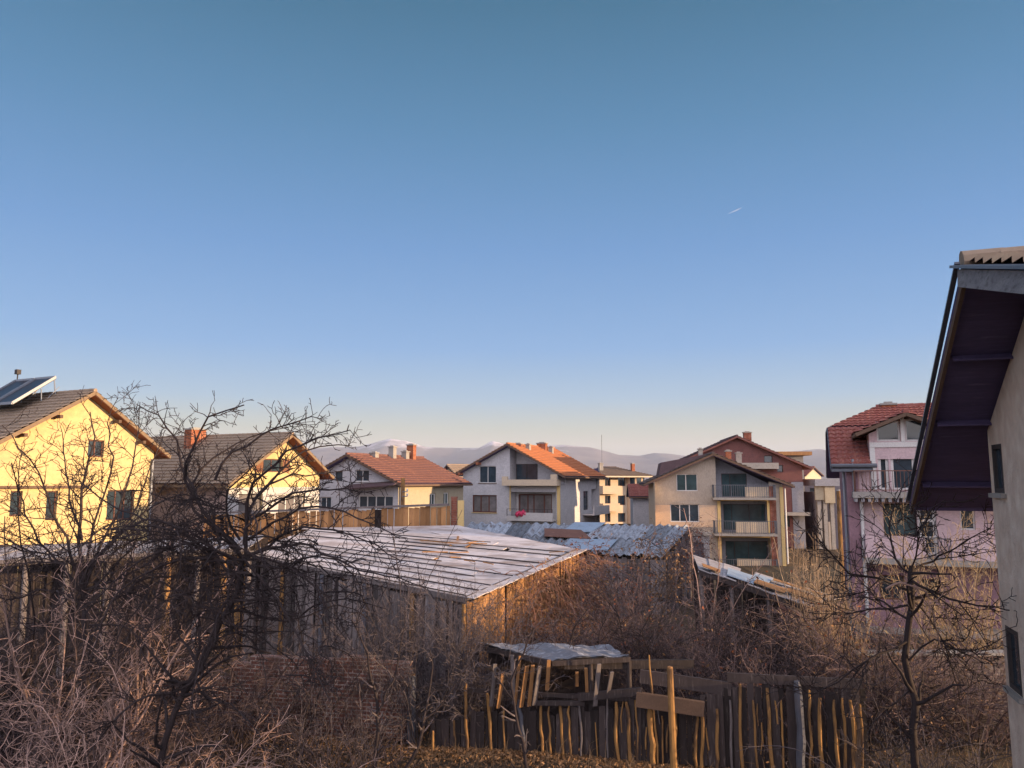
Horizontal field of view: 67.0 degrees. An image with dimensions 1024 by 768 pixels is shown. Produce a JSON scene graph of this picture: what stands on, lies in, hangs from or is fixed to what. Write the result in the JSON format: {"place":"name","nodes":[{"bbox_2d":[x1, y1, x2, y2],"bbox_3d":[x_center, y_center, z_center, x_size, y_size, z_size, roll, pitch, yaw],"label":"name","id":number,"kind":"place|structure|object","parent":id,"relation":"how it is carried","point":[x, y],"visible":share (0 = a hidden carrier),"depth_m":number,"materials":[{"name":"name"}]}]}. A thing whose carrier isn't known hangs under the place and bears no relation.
{"place":"outdoors","nodes":[
{"label":"outdoors","id":0,"kind":"place"},
{"bbox_2d":[0,388,170,616],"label":"gabled house","id":1,"kind":"structure","parent":0,"point":[68,406],"depth_m":37.60,"materials":[{"name":"yellow paint"}]},
{"bbox_2d":[7,491,21,517],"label":"window","id":2,"kind":"structure","parent":1,"relation":"in","point":[14,497],"depth_m":35.10,"materials":[{"name":"grey glass"}]},
{"bbox_2d":[0,369,58,405],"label":"solar collector","id":3,"kind":"object","parent":1,"relation":"on","point":[14,391],"visible":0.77,"depth_m":39.19,"materials":[{"name":"blue glass"}]},
{"bbox_2d":[43,491,56,521],"bbox_3d":[-21.791,5.773,36.514,0.260,1.426,0.693,-4,-8,26],"label":"window","id":4,"kind":"structure","parent":1,"relation":"in","point":[53,495],"depth_m":36.62,"materials":[{"name":"grey glass"}]},
{"bbox_2d":[86,440,105,458],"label":"window","id":5,"kind":"structure","parent":1,"relation":"in","point":[96,443],"depth_m":38.80,"materials":[{"name":"grey glass"}]},
{"bbox_2d":[104,490,133,521],"bbox_3d":[-20.157,6.254,39.740,0.260,1.596,1.709,-4,-8,26],"label":"window","id":6,"kind":"structure","parent":1,"relation":"in","point":[124,515],"depth_m":39.71,"materials":[{"name":"grey glass"}]},
{"bbox_2d":[150,427,334,572],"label":"gabled house","id":7,"kind":"structure","parent":0,"point":[265,442],"depth_m":48.37,"materials":[{"name":"yellow paint"}]},
{"bbox_2d":[238,494,260,522],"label":"window","id":8,"kind":"structure","parent":7,"relation":"in","point":[240,507],"depth_m":46.24,"materials":[{"name":"white glass"}]},
{"bbox_2d":[278,494,302,514],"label":"window","id":9,"kind":"structure","parent":7,"relation":"in","point":[281,506],"depth_m":49.54,"materials":[{"name":"white glass"}]},
{"bbox_2d":[319,443,472,526],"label":"gabled house","id":10,"kind":"structure","parent":0,"point":[428,481],"depth_m":62.61,"materials":[{"name":"paint"}]},
{"bbox_2d":[359,495,392,509],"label":"window","id":11,"kind":"structure","parent":10,"relation":"in","point":[364,500],"depth_m":60.94,"materials":[{"name":"grey glass"}]},
{"bbox_2d":[0,524,1012,767],"bbox_3d":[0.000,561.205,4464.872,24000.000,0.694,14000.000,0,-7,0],"label":"ground","id":12,"kind":"structure","parent":0,"point":[775,570],"depth_m":19.57,"materials":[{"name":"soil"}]},
{"bbox_2d":[0,497,153,750],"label":"suckering tree","id":13,"kind":"object","parent":12,"relation":"on","point":[34,658],"visible":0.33,"depth_m":17.88,"materials":[{"name":"brown plant"}]},
{"bbox_2d":[0,442,174,759],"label":"suckering tree","id":14,"kind":"object","parent":12,"relation":"on","point":[33,650],"visible":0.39,"depth_m":17.31,"materials":[{"name":"brown plant"}]},
{"bbox_2d":[0,623,198,767],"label":"rose bush","id":15,"kind":"object","parent":12,"relation":"on","point":[29,737],"visible":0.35,"depth_m":15.38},
{"bbox_2d":[0,380,223,767],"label":"fruit tree","id":16,"kind":"object","parent":12,"relation":"on","point":[141,494],"visible":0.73,"depth_m":16.64,"materials":[{"name":"brown plant"}]},
{"bbox_2d":[0,517,252,767],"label":"suckering tree","id":17,"kind":"object","parent":12,"relation":"on","point":[80,672],"visible":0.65,"depth_m":15.10,"materials":[{"name":"plant"}]},
{"bbox_2d":[0,535,267,678],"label":"pole barn","id":18,"kind":"structure","parent":12,"relation":"on","point":[264,541],"depth_m":28.21,"materials":[{"name":"brown wood"}]},
{"bbox_2d":[35,696,236,767],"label":"elder bush","id":19,"kind":"object","parent":12,"relation":"on","point":[211,748],"visible":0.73,"depth_m":13.09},
{"bbox_2d":[0,603,282,767],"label":"elder bush","id":20,"kind":"object","parent":12,"relation":"on","point":[68,726],"visible":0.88,"depth_m":13.11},
{"bbox_2d":[0,566,300,767],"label":"hazel bush","id":21,"kind":"object","parent":12,"relation":"on","point":[35,685],"visible":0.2,"depth_m":17.35,"materials":[{"name":"plant"}]},
{"bbox_2d":[108,731,223,767],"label":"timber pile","id":22,"kind":"object","parent":12,"relation":"on","point":[205,740],"visible":0.1,"depth_m":17.53,"materials":[{"name":"brown wood"}]},
{"bbox_2d":[36,509,306,754],"bbox_3d":[-8.418,5.961,18.703,6.726,5.816,3.629,2,-7,-16],"label":"suckering tree","id":23,"kind":"object","parent":12,"relation":"on","point":[114,618],"visible":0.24,"depth_m":17.96,"materials":[{"name":"brown plant"}]},
{"bbox_2d":[92,435,256,765],"bbox_3d":[-7.782,4.894,17.909,3.380,7.740,6.128,4,-8,-30],"label":"suckering tree","id":24,"kind":"object","parent":12,"relation":"on","point":[158,630],"visible":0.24,"depth_m":17.39,"materials":[{"name":"brown plant"}]},
{"bbox_2d":[0,600,357,767],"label":"hazel bush","id":25,"kind":"object","parent":12,"relation":"on","point":[228,714],"visible":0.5,"depth_m":16.72,"materials":[{"name":"plant"}]},
{"bbox_2d":[0,390,439,767],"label":"fruit tree","id":26,"kind":"object","parent":12,"relation":"on","point":[208,552],"visible":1,"depth_m":13.27,"materials":[{"name":"brown plant"}]},
{"bbox_2d":[111,654,412,741],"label":"brick wall","id":27,"kind":"structure","parent":12,"relation":"on","point":[340,683],"depth_m":19.87,"materials":[{"name":"brick"}]},
{"bbox_2d":[174,705,385,767],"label":"elder bush","id":28,"kind":"object","parent":12,"relation":"on","point":[242,757],"visible":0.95,"depth_m":12.45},
{"bbox_2d":[211,636,388,754],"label":"plum bush","id":29,"kind":"object","parent":12,"relation":"on","point":[308,702],"visible":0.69,"depth_m":18.35,"materials":[{"name":"brown plant"}]},
{"bbox_2d":[203,503,449,596],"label":"plank wall","id":30,"kind":"structure","parent":12,"relation":"on","point":[420,515],"depth_m":37.49,"materials":[{"name":"brown wood"}]},
{"bbox_2d":[250,673,406,767],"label":"lilac bush","id":31,"kind":"object","parent":12,"relation":"on","point":[320,734],"visible":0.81,"depth_m":17.49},
{"bbox_2d":[258,604,405,725],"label":"lilac bush","id":32,"kind":"object","parent":12,"relation":"on","point":[283,643],"visible":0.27,"depth_m":19.84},
{"bbox_2d":[341,609,420,767],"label":"young tree","id":33,"kind":"object","parent":12,"relation":"on","point":[377,716],"visible":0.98,"depth_m":16.70,"materials":[{"name":"brown plant"}]},
{"bbox_2d":[272,553,544,743],"bbox_3d":[-2.117,6.805,20.312,8.749,4.523,6.976,0,-7,0],"label":"lilac bush","id":34,"kind":"object","parent":12,"relation":"on","point":[420,701],"visible":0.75,"depth_m":19.64,"materials":[{"name":"plant"}]},
{"bbox_2d":[407,674,415,743],"bbox_3d":[-2.516,8.116,19.351,0.228,1.662,0.224,0,-7,0],"label":"wooden post","id":35,"kind":"object","parent":12,"relation":"on","point":[414,716],"visible":0.57,"depth_m":19.26,"materials":[{"name":"brown wood"}]},
{"bbox_2d":[241,525,586,692],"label":"plank shed","id":36,"kind":"structure","parent":12,"relation":"on","point":[499,552],"depth_m":28.00,"materials":[{"name":"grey wood"}]},
{"bbox_2d":[370,507,461,690],"bbox_3d":[-2.737,6.253,20.998,2.347,5.774,1.556,-5,-9,34],"label":"plum sapling","id":37,"kind":"object","parent":12,"relation":"on","point":[412,601],"visible":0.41,"depth_m":21.31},
{"bbox_2d":[389,642,467,767],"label":"young tree","id":38,"kind":"object","parent":12,"relation":"on","point":[422,731],"visible":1,"depth_m":16.44,"materials":[{"name":"brown plant"}]},
{"bbox_2d":[451,497,463,526],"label":"brick pillar","id":39,"kind":"structure","parent":12,"relation":"on","point":[460,522],"depth_m":37.15,"materials":[{"name":"red brick"}]},
{"bbox_2d":[385,576,594,736],"bbox_3d":[-0.422,7.133,20.684,5.888,3.958,6.394,3,-8,-20],"label":"lilac bush","id":40,"kind":"object","parent":12,"relation":"on","point":[484,687],"visible":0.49,"depth_m":20.11,"materials":[{"name":"plant"}]},
{"bbox_2d":[87,706,910,767],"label":"fallen leaves","id":41,"kind":"object","parent":12,"relation":"on","point":[553,758],"visible":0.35,"depth_m":18.19,"materials":[{"name":"plant"}]},
{"bbox_2d":[0,642,1009,767],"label":"undergrowth","id":42,"kind":"object","parent":12,"relation":"on","point":[357,750],"visible":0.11,"depth_m":17.92,"materials":[{"name":"plant"}]},
{"bbox_2d":[482,620,534,767],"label":"young tree","id":43,"kind":"object","parent":12,"relation":"on","point":[523,744],"visible":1,"depth_m":16.30,"materials":[{"name":"brown plant"}]},
{"bbox_2d":[454,442,609,534],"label":"gabled house","id":44,"kind":"structure","parent":12,"relation":"on","point":[541,482],"depth_m":75.63,"materials":[{"name":"white paint"}]},
{"bbox_2d":[471,495,496,512],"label":"window","id":45,"kind":"structure","parent":44,"relation":"in","point":[481,503],"depth_m":75.82,"materials":[{"name":"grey glass"}]},
{"bbox_2d":[478,466,496,483],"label":"window","id":46,"kind":"structure","parent":44,"relation":"in","point":[487,475],"depth_m":76.05,"materials":[{"name":"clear glass"}]},
{"bbox_2d":[516,464,536,479],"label":"window","id":47,"kind":"structure","parent":44,"relation":"in","point":[523,471],"depth_m":75.93,"materials":[{"name":"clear glass"}]},
{"bbox_2d":[519,494,551,512],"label":"window","id":48,"kind":"structure","parent":44,"relation":"in","point":[527,502],"depth_m":75.06,"materials":[{"name":"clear glass"}]},
{"bbox_2d":[413,582,664,699],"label":"plum bush","id":49,"kind":"object","parent":12,"relation":"on","point":[572,636],"visible":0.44,"depth_m":20.38,"materials":[{"name":"brown plant"}]},
{"bbox_2d":[448,597,666,720],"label":"bramble","id":50,"kind":"object","parent":12,"relation":"on","point":[574,643],"visible":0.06,"depth_m":21.83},
{"bbox_2d":[478,533,643,644],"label":"climbing vine","id":51,"kind":"object","parent":12,"relation":"on","point":[548,606],"visible":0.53,"depth_m":27.25,"materials":[{"name":"beige plant"}]},
{"bbox_2d":[467,522,693,617],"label":"corrugated shed","id":52,"kind":"structure","parent":12,"relation":"on","point":[624,535],"depth_m":39.67,"materials":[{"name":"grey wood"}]},
{"bbox_2d":[666,504,721,610],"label":"climbing vine","id":53,"kind":"object","parent":52,"relation":"attached to","point":[696,533],"visible":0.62,"depth_m":38.55,"materials":[{"name":"orange plant"}]},
{"bbox_2d":[545,528,618,624],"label":"climbing vine","id":54,"kind":"object","parent":12,"relation":"on","point":[589,555],"visible":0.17,"depth_m":33.75,"materials":[{"name":"orange plant"}]},
{"bbox_2d":[474,642,693,729],"bbox_3d":[1.730,7.811,19.672,5.420,2.345,2.450,0,-7,0],"label":"shed","id":55,"kind":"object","parent":12,"relation":"on","point":[564,655],"visible":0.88,"depth_m":19.93,"materials":[{"name":"brown wood"}]},
{"bbox_2d":[489,551,708,704],"bbox_3d":[2.693,8.269,24.495,8.161,5.907,8.343,0,-7,0],"label":"bramble","id":56,"kind":"object","parent":12,"relation":"on","point":[576,630],"visible":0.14,"depth_m":24.69,"materials":[{"name":"orange plant"}]},
{"bbox_2d":[562,551,652,643],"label":"climbing vine","id":57,"kind":"object","parent":12,"relation":"on","point":[610,583],"visible":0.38,"depth_m":29.34,"materials":[{"name":"beige plant"}]},
{"bbox_2d":[585,518,656,650],"bbox_3d":[4.322,7.225,26.406,2.545,5.187,2.703,6,-9,-39],"label":"young tree","id":58,"kind":"object","parent":12,"relation":"on","point":[637,588],"visible":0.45,"depth_m":26.51,"materials":[{"name":"orange plant"}]},
{"bbox_2d":[594,435,652,523],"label":"apartment building","id":59,"kind":"structure","parent":12,"relation":"on","point":[613,487],"depth_m":115.89,"materials":[{"name":"beige paint"}]},
{"bbox_2d":[515,564,734,706],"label":"plum bush","id":60,"kind":"object","parent":12,"relation":"on","point":[659,611],"visible":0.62,"depth_m":22.05,"materials":[{"name":"brown plant"}]},
{"bbox_2d":[626,484,648,525],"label":"annex house","id":61,"kind":"structure","parent":12,"relation":"on","point":[637,495],"depth_m":87.06,"materials":[{"name":"white paint"}]},
{"bbox_2d":[430,655,868,767],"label":"plank fence","id":62,"kind":"object","parent":12,"relation":"on","point":[727,736],"visible":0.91,"depth_m":17.84,"materials":[{"name":"brown wood"}]},
{"bbox_2d":[608,523,698,631],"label":"climbing vine","id":63,"kind":"object","parent":12,"relation":"on","point":[666,552],"visible":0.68,"depth_m":31.88,"materials":[{"name":"beige plant"}]},
{"bbox_2d":[553,553,777,724],"bbox_3d":[3.994,8.913,24.008,9.397,7.097,8.178,0,-7,0],"label":"bramble","id":64,"kind":"object","parent":12,"relation":"on","point":[681,620],"visible":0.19,"depth_m":24.03,"materials":[{"name":"orange plant"}]},
{"bbox_2d":[667,666,676,767],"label":"wooden post","id":65,"kind":"object","parent":12,"relation":"on","point":[672,727],"visible":1,"depth_m":16.77,"materials":[{"name":"brown wood"}]},
{"bbox_2d":[660,531,711,571],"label":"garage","id":66,"kind":"structure","parent":12,"relation":"on","point":[706,534],"depth_m":54.77,"materials":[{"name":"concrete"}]},
{"bbox_2d":[609,572,767,693],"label":"plum bush","id":67,"kind":"object","parent":12,"relation":"on","point":[647,647],"visible":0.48,"depth_m":21.59,"materials":[{"name":"brown plant"}]},
{"bbox_2d":[584,603,796,762],"bbox_3d":[4.928,8.148,21.024,7.580,4.581,7.719,0,-7,0],"label":"bramble","id":68,"kind":"object","parent":12,"relation":"on","point":[635,681],"visible":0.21,"depth_m":20.57,"materials":[{"name":"beige plant"}]},
{"bbox_2d":[639,448,794,567],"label":"gabled house","id":69,"kind":"structure","parent":12,"relation":"on","point":[744,504],"depth_m":60.18,"materials":[{"name":"grey paint"}]},
{"bbox_2d":[670,504,698,521],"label":"window","id":70,"kind":"structure","parent":69,"relation":"in","point":[676,515],"depth_m":60.17,"materials":[{"name":"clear glass"}]},
{"bbox_2d":[676,474,697,490],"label":"window","id":71,"kind":"structure","parent":69,"relation":"in","point":[685,482],"depth_m":60.43,"materials":[{"name":"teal glass"}]},
{"bbox_2d":[721,473,746,495],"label":"window","id":72,"kind":"structure","parent":69,"relation":"in","point":[730,480],"depth_m":61.04,"materials":[{"name":"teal glass"}]},
{"bbox_2d":[723,504,764,529],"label":"window","id":73,"kind":"structure","parent":69,"relation":"in","point":[731,512],"depth_m":60.68,"materials":[{"name":"black glass"}]},
{"bbox_2d":[725,541,767,564],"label":"window","id":74,"kind":"structure","parent":69,"relation":"in","point":[734,549],"depth_m":60.31,"materials":[{"name":"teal glass"}]},
{"bbox_2d":[674,505,775,653],"bbox_3d":[6.862,6.863,25.411,3.104,5.658,2.484,4,-8,-30],"label":"young tree","id":75,"kind":"object","parent":12,"relation":"on","point":[719,562],"visible":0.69,"depth_m":25.37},
{"bbox_2d":[601,566,850,731],"bbox_3d":[6.474,8.404,23.782,8.235,5.451,7.950,-3,-8,22],"label":"bramble","id":76,"kind":"object","parent":12,"relation":"on","point":[724,635],"visible":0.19,"depth_m":23.81,"materials":[{"name":"orange plant"}]},
{"bbox_2d":[680,431,812,548],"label":"gabled house","id":77,"kind":"structure","parent":12,"relation":"on","point":[756,456],"depth_m":74.89,"materials":[{"name":"paint"}]},
{"bbox_2d":[690,573,818,686],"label":"plum bush","id":78,"kind":"object","parent":12,"relation":"on","point":[782,640],"visible":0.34,"depth_m":22.37,"materials":[{"name":"brown plant"}]},
{"bbox_2d":[693,555,840,661],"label":"broken shed","id":79,"kind":"structure","parent":12,"relation":"on","point":[730,575],"depth_m":28.69,"materials":[{"name":"brown wood"}]},
{"bbox_2d":[652,630,908,755],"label":"bramble","id":80,"kind":"object","parent":12,"relation":"on","point":[733,669],"visible":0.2,"depth_m":20.05,"materials":[{"name":"orange plant"}]},
{"bbox_2d":[663,603,899,724],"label":"bramble","id":81,"kind":"object","parent":12,"relation":"on","point":[745,635],"visible":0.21,"depth_m":22.82,"materials":[{"name":"beige plant"}]},
{"bbox_2d":[779,451,811,491],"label":"apartment building","id":82,"kind":"structure","parent":12,"relation":"on","point":[797,455],"depth_m":82.97,"materials":[{"name":"paint"}]},
{"bbox_2d":[804,466,823,478],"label":"gabled house","id":83,"kind":"structure","parent":12,"relation":"on","point":[814,473],"depth_m":149.37,"materials":[{"name":"beige paint"}]},
{"bbox_2d":[767,525,864,664],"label":"poplar shoots","id":84,"kind":"object","parent":12,"relation":"on","point":[803,584],"visible":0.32,"depth_m":24.63,"materials":[{"name":"plant"}]},
{"bbox_2d":[803,479,839,549],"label":"building","id":85,"kind":"structure","parent":12,"relation":"on","point":[823,496],"depth_m":73.36,"materials":[{"name":"beige paint"}]},
{"bbox_2d":[766,553,892,689],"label":"poplar shoots","id":86,"kind":"object","parent":12,"relation":"on","point":[833,632],"visible":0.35,"depth_m":21.84,"materials":[{"name":"plant"}]},
{"bbox_2d":[745,597,926,755],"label":"plum bush","id":87,"kind":"object","parent":12,"relation":"on","point":[873,688],"visible":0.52,"depth_m":19.35,"materials":[{"name":"brown plant"}]},
{"bbox_2d":[836,489,844,589],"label":"utility pole","id":88,"kind":"object","parent":12,"relation":"on","point":[840,535],"visible":0.65,"depth_m":46.20,"materials":[{"name":"brown wood"}]},
{"bbox_2d":[737,557,1008,767],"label":"hazel bush","id":89,"kind":"object","parent":12,"relation":"on","point":[828,650],"visible":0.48,"depth_m":19.62,"materials":[{"name":"beige plant"}]},
{"bbox_2d":[739,658,1011,767],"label":"rose bush","id":90,"kind":"object","parent":12,"relation":"on","point":[936,760],"visible":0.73,"depth_m":14.46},
{"bbox_2d":[754,458,1017,767],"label":"fruit tree","id":91,"kind":"object","parent":12,"relation":"on","point":[917,701],"visible":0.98,"depth_m":11.95,"materials":[{"name":"brown plant"}]},
{"bbox_2d":[885,581,1001,684],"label":"dead branch","id":92,"kind":"object","parent":91,"relation":"attached to","point":[906,584],"visible":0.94,"depth_m":11.52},
{"bbox_2d":[791,589,1010,757],"bbox_3d":[10.688,7.291,19.881,7.976,3.973,6.549,-6,-9,40],"label":"hazel bush","id":93,"kind":"object","parent":12,"relation":"on","point":[988,711],"visible":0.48,"depth_m":18.92,"materials":[{"name":"beige plant"}]},
{"bbox_2d":[799,494,1004,664],"bbox_3d":[14.477,6.340,24.231,10.452,6.411,8.866,4,-8,-30],"label":"golden shrub","id":94,"kind":"object","parent":12,"relation":"on","point":[942,626],"visible":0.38,"depth_m":24.26,"materials":[{"name":"plant"}]},
{"bbox_2d":[852,650,1007,714],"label":"stone wall","id":95,"kind":"structure","parent":12,"relation":"on","point":[995,653],"depth_m":21.68,"materials":[{"name":"stone"}]},
{"bbox_2d":[906,246,1023,767],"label":"house","id":96,"kind":"structure","parent":12,"relation":"on","point":[972,445],"depth_m":10.95,"materials":[{"name":"beige concrete"}]},
{"bbox_2d":[988,444,1005,497],"bbox_3d":[7.142,1.277,11.350,0.150,0.783,0.680,-2,-7,18],"label":"window","id":97,"kind":"structure","parent":96,"relation":"in","point":[996,449],"depth_m":11.45,"materials":[{"name":"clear glass"}]},
{"bbox_2d":[1002,625,1023,704],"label":"window","id":98,"kind":"structure","parent":96,"relation":"in","point":[1013,656],"depth_m":11.06,"materials":[{"name":"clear glass"}]},
{"bbox_2d":[0,0,1023,455],"label":"sky","id":99,"kind":"structure","parent":0,"point":[442,223],"materials":[{"name":"blue"}]},
{"bbox_2d":[310,439,839,479],"bbox_3d":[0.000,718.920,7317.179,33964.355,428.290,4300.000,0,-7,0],"label":"mountains","id":100,"kind":"structure","parent":0,"point":[590,457],"depth_m":7051.91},
{"bbox_2d":[825,401,1003,646],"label":"house","id":101,"kind":"structure","parent":0,"point":[873,444],"depth_m":32.00,"materials":[{"name":"pink paint"}]},
{"bbox_2d":[878,459,888,489],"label":"window","id":102,"kind":"structure","parent":101,"relation":"in","point":[882,463],"depth_m":32.40,"materials":[{"name":"clear glass"}]},
{"bbox_2d":[876,421,899,440],"bbox_3d":[15.821,1.987,32.538,0.889,0.837,0.080,-3,-8,21],"label":"window","id":103,"kind":"structure","parent":101,"relation":"in","point":[891,431],"depth_m":32.51,"materials":[{"name":"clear glass"}]},
{"bbox_2d":[879,575,904,599],"bbox_3d":[15.643,8.355,31.816,0.927,1.002,0.080,-3,-8,21],"label":"window","id":104,"kind":"structure","parent":101,"relation":"in","point":[884,584],"depth_m":31.82,"materials":[{"name":"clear glass"}]},
{"bbox_2d":[883,503,916,535],"bbox_3d":[16.051,5.611,31.999,1.243,1.322,0.080,-3,-8,21],"label":"window","id":105,"kind":"structure","parent":101,"relation":"in","point":[900,527],"depth_m":32.01,"materials":[{"name":"grey glass"}]},
{"bbox_2d":[890,459,914,489],"bbox_3d":[16.263,3.506,32.178,0.913,1.832,0.080,-3,-8,21],"label":"window","id":106,"kind":"structure","parent":101,"relation":"in","point":[907,464],"depth_m":32.17,"materials":[{"name":"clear glass"}]},
{"bbox_2d":[904,419,925,440],"bbox_3d":[16.775,1.923,32.177,0.777,0.911,0.080,-3,-8,21],"label":"window","id":107,"kind":"structure","parent":101,"relation":"in","point":[912,428],"depth_m":32.21,"materials":[{"name":"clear glass"}]},
{"bbox_2d":[917,510,937,555],"bbox_3d":[16.968,5.936,31.604,0.689,2.087,0.080,-3,-8,21],"label":"balcony door","id":108,"kind":"structure","parent":101,"relation":"in","point":[931,522],"depth_m":31.55,"materials":[{"name":"white glass"}]},
{"bbox_2d":[960,511,974,529],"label":"window","id":109,"kind":"structure","parent":101,"relation":"in","point":[972,526],"depth_m":31.12,"materials":[{"name":"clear glass"}]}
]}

